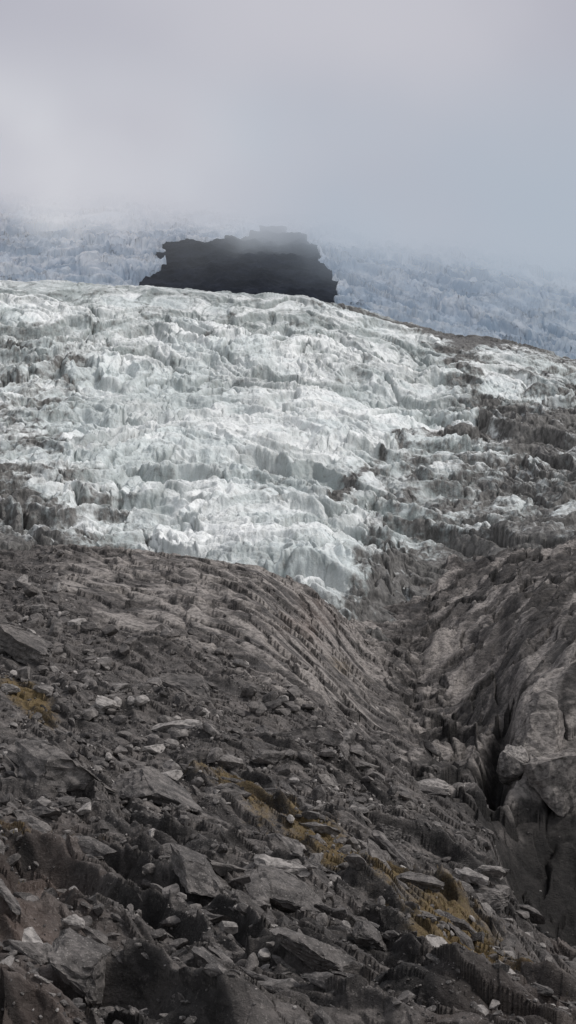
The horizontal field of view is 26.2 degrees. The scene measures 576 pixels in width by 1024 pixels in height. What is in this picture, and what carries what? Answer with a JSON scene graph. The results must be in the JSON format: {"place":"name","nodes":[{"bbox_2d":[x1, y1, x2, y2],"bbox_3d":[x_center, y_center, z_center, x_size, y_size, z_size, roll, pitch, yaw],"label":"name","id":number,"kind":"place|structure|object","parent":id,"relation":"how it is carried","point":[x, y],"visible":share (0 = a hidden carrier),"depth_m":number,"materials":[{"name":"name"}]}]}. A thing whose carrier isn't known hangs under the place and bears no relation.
{"place":"outdoors","nodes":[
{"label":"outdoors","id":0,"kind":"place"},
{"bbox_2d":[0,538,575,1023],"bbox_3d":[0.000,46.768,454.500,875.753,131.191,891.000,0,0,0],"label":"mountain ground","id":1,"kind":"structure","parent":0,"point":[482,648],"depth_m":128.83,"materials":[{"name":"grey stone"}]},
{"bbox_2d":[1,683,20,693],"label":"boulder","id":2,"kind":"object","parent":1,"relation":"on","point":[9,688],"visible":1,"depth_m":133.50,"materials":[{"name":"stone"}]},
{"bbox_2d":[0,623,55,665],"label":"boulder","id":3,"kind":"object","parent":1,"relation":"on","point":[20,645],"visible":0.92,"depth_m":153.63,"materials":[{"name":"stone"}]},
{"bbox_2d":[25,603,48,611],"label":"boulder","id":4,"kind":"object","parent":1,"relation":"on","point":[42,607],"visible":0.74,"depth_m":187.21,"materials":[{"name":"stone"}]},
{"bbox_2d":[48,582,63,591],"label":"boulder","id":5,"kind":"object","parent":1,"relation":"on","point":[57,587],"visible":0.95,"depth_m":198.38,"materials":[{"name":"stone"}]},
{"bbox_2d":[5,737,117,793],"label":"boulder","id":6,"kind":"object","parent":1,"relation":"on","point":[43,763],"visible":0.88,"depth_m":91.41,"materials":[{"name":"stone"}]},
{"bbox_2d":[63,914,84,931],"bbox_3d":[-8.646,16.745,50.025,0.864,0.886,0.707,0,0,0],"label":"boulder","id":7,"kind":"object","parent":1,"relation":"on","point":[75,922],"visible":0.77,"depth_m":49.89,"materials":[{"name":"stone"}]},
{"bbox_2d":[47,927,113,1007],"bbox_3d":[-6.981,15.148,40.965,2.108,2.108,2.074,0,0,14],"label":"boulder","id":8,"kind":"object","parent":1,"relation":"on","point":[76,959],"visible":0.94,"depth_m":40.45,"materials":[{"name":"stone"}]},
{"bbox_2d":[80,620,101,631],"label":"boulder","id":9,"kind":"object","parent":1,"relation":"on","point":[86,626],"visible":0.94,"depth_m":172.87,"materials":[{"name":"stone"}]},
{"bbox_2d":[94,695,120,710],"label":"boulder","id":10,"kind":"object","parent":1,"relation":"on","point":[102,703],"visible":0.97,"depth_m":130.26,"materials":[{"name":"stone"}]},
{"bbox_2d":[126,744,132,751],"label":"boulder","id":11,"kind":"object","parent":1,"relation":"on","point":[129,747],"visible":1,"depth_m":115.75,"materials":[{"name":"stone"}]},
{"bbox_2d":[111,766,202,812],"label":"boulder","id":12,"kind":"object","parent":1,"relation":"on","point":[156,786],"visible":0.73,"depth_m":92.64,"materials":[{"name":"stone"}]},
{"bbox_2d":[174,694,187,705],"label":"boulder","id":13,"kind":"object","parent":1,"relation":"on","point":[179,700],"visible":1,"depth_m":132.63,"materials":[{"name":"stone"}]},
{"bbox_2d":[160,673,210,704],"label":"boulder","id":14,"kind":"object","parent":1,"relation":"on","point":[197,687],"visible":0.88,"depth_m":140.33,"materials":[{"name":"stone"}]},
{"bbox_2d":[170,842,223,897],"bbox_3d":[-4.362,17.332,59.360,2.800,2.297,2.767,0,0,0],"label":"boulder","id":15,"kind":"object","parent":1,"relation":"on","point":[194,872],"visible":0.88,"depth_m":58.96,"materials":[{"name":"stone"}]},
{"bbox_2d":[217,754,243,768],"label":"boulder","id":16,"kind":"object","parent":1,"relation":"on","point":[226,761],"visible":1,"depth_m":112.20,"materials":[{"name":"stone"}]},
{"bbox_2d":[251,749,285,764],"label":"boulder","id":17,"kind":"object","parent":1,"relation":"on","point":[269,757],"visible":1,"depth_m":114.04,"materials":[{"name":"stone"}]},
{"bbox_2d":[2,680,567,992],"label":"alpine vegetation","id":18,"kind":"object","parent":1,"relation":"on","point":[344,860],"visible":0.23,"depth_m":78.62,"materials":[{"name":"plant"}]},
{"bbox_2d":[250,865,323,913],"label":"boulder","id":19,"kind":"object","parent":1,"relation":"on","point":[290,893],"visible":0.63,"depth_m":65.48,"materials":[{"name":"stone"}]},
{"bbox_2d":[0,547,575,1023],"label":"scree","id":20,"kind":"structure","parent":1,"relation":"on","point":[156,743],"depth_m":115.77,"materials":[{"name":"stone"}]},
{"bbox_2d":[0,674,575,1023],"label":"boulders","id":21,"kind":"object","parent":1,"relation":"on","point":[31,945],"visible":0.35,"depth_m":71.77,"materials":[{"name":"stone"}]},
{"bbox_2d":[0,280,575,644],"bbox_3d":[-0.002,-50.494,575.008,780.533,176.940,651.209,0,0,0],"label":"glacier icefall","id":22,"kind":"object","parent":1,"relation":"on","point":[348,462],"visible":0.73,"depth_m":466.60,"materials":[{"name":"white ice"}]},
{"bbox_2d":[139,225,337,302],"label":"rock outcrop","id":23,"kind":"object","parent":22,"relation":"on","point":[275,259],"visible":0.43,"depth_m":1031.43,"materials":[{"name":"black stone"}]},
{"bbox_2d":[269,927,356,970],"bbox_3d":[0.879,15.463,43.810,3.146,1.352,2.047,0,0,0],"label":"boulder","id":24,"kind":"object","parent":1,"relation":"on","point":[314,954],"visible":1,"depth_m":43.29,"materials":[{"name":"stone"}]},
{"bbox_2d":[314,773,337,786],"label":"boulder","id":25,"kind":"object","parent":1,"relation":"on","point":[329,779],"visible":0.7,"depth_m":112.59,"materials":[{"name":"stone"}]},
{"bbox_2d":[353,760,378,771],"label":"boulder","id":26,"kind":"object","parent":1,"relation":"on","point":[360,765],"visible":0.8,"depth_m":133.31,"materials":[{"name":"stone"}]},
{"bbox_2d":[350,921,386,951],"bbox_3d":[3.667,19.843,57.614,1.682,1.396,1.653,0,0,-38],"label":"boulder","id":27,"kind":"object","parent":1,"relation":"on","point":[365,934],"visible":0.99,"depth_m":57.22,"materials":[{"name":"stone"}]},
{"bbox_2d":[374,824,402,839],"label":"boulder","id":28,"kind":"object","parent":1,"relation":"on","point":[390,832],"visible":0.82,"depth_m":101.17,"materials":[{"name":"stone"}]},
{"bbox_2d":[396,871,444,892],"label":"boulder","id":29,"kind":"object","parent":1,"relation":"on","point":[430,882],"visible":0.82,"depth_m":79.70,"materials":[{"name":"stone"}]},
{"bbox_2d":[417,779,449,795],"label":"boulder","id":30,"kind":"object","parent":1,"relation":"on","point":[439,783],"visible":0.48,"depth_m":140.77,"materials":[{"name":"stone"}]},
{"bbox_2d":[452,829,477,839],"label":"boulder","id":31,"kind":"object","parent":1,"relation":"on","point":[467,834],"visible":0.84,"depth_m":119.39,"materials":[{"name":"stone"}]},
{"bbox_2d":[475,865,505,879],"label":"boulder","id":32,"kind":"object","parent":1,"relation":"on","point":[496,872],"visible":0.74,"depth_m":97.01,"materials":[{"name":"stone"}]},
{"bbox_2d":[475,888,507,910],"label":"boulder","id":33,"kind":"object","parent":1,"relation":"on","point":[495,899],"visible":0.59,"depth_m":89.71,"materials":[{"name":"stone"}]},
{"bbox_2d":[496,744,528,784],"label":"boulder","id":34,"kind":"object","parent":1,"relation":"on","point":[511,761],"visible":0.81,"depth_m":158.35,"materials":[{"name":"stone"}]},
{"bbox_2d":[514,687,564,757],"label":"boulder","id":35,"kind":"object","parent":1,"relation":"on","point":[540,731],"visible":0.76,"depth_m":163.03,"materials":[{"name":"grey stone"}]},
{"bbox_2d":[522,748,575,816],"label":"boulder","id":36,"kind":"object","parent":1,"relation":"on","point":[551,778],"visible":0.98,"depth_m":152.61,"materials":[{"name":"grey stone"}]},
{"bbox_2d":[0,135,575,358],"bbox_3d":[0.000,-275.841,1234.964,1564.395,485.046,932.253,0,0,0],"label":"icefall","id":37,"kind":"object","parent":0,"point":[460,245],"visible":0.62,"depth_m":1294.43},
{"bbox_2d":[0,0,575,172],"label":"sky","id":38,"kind":"structure","parent":0,"point":[490,81],"materials":[{"name":"grey"}]}
]}

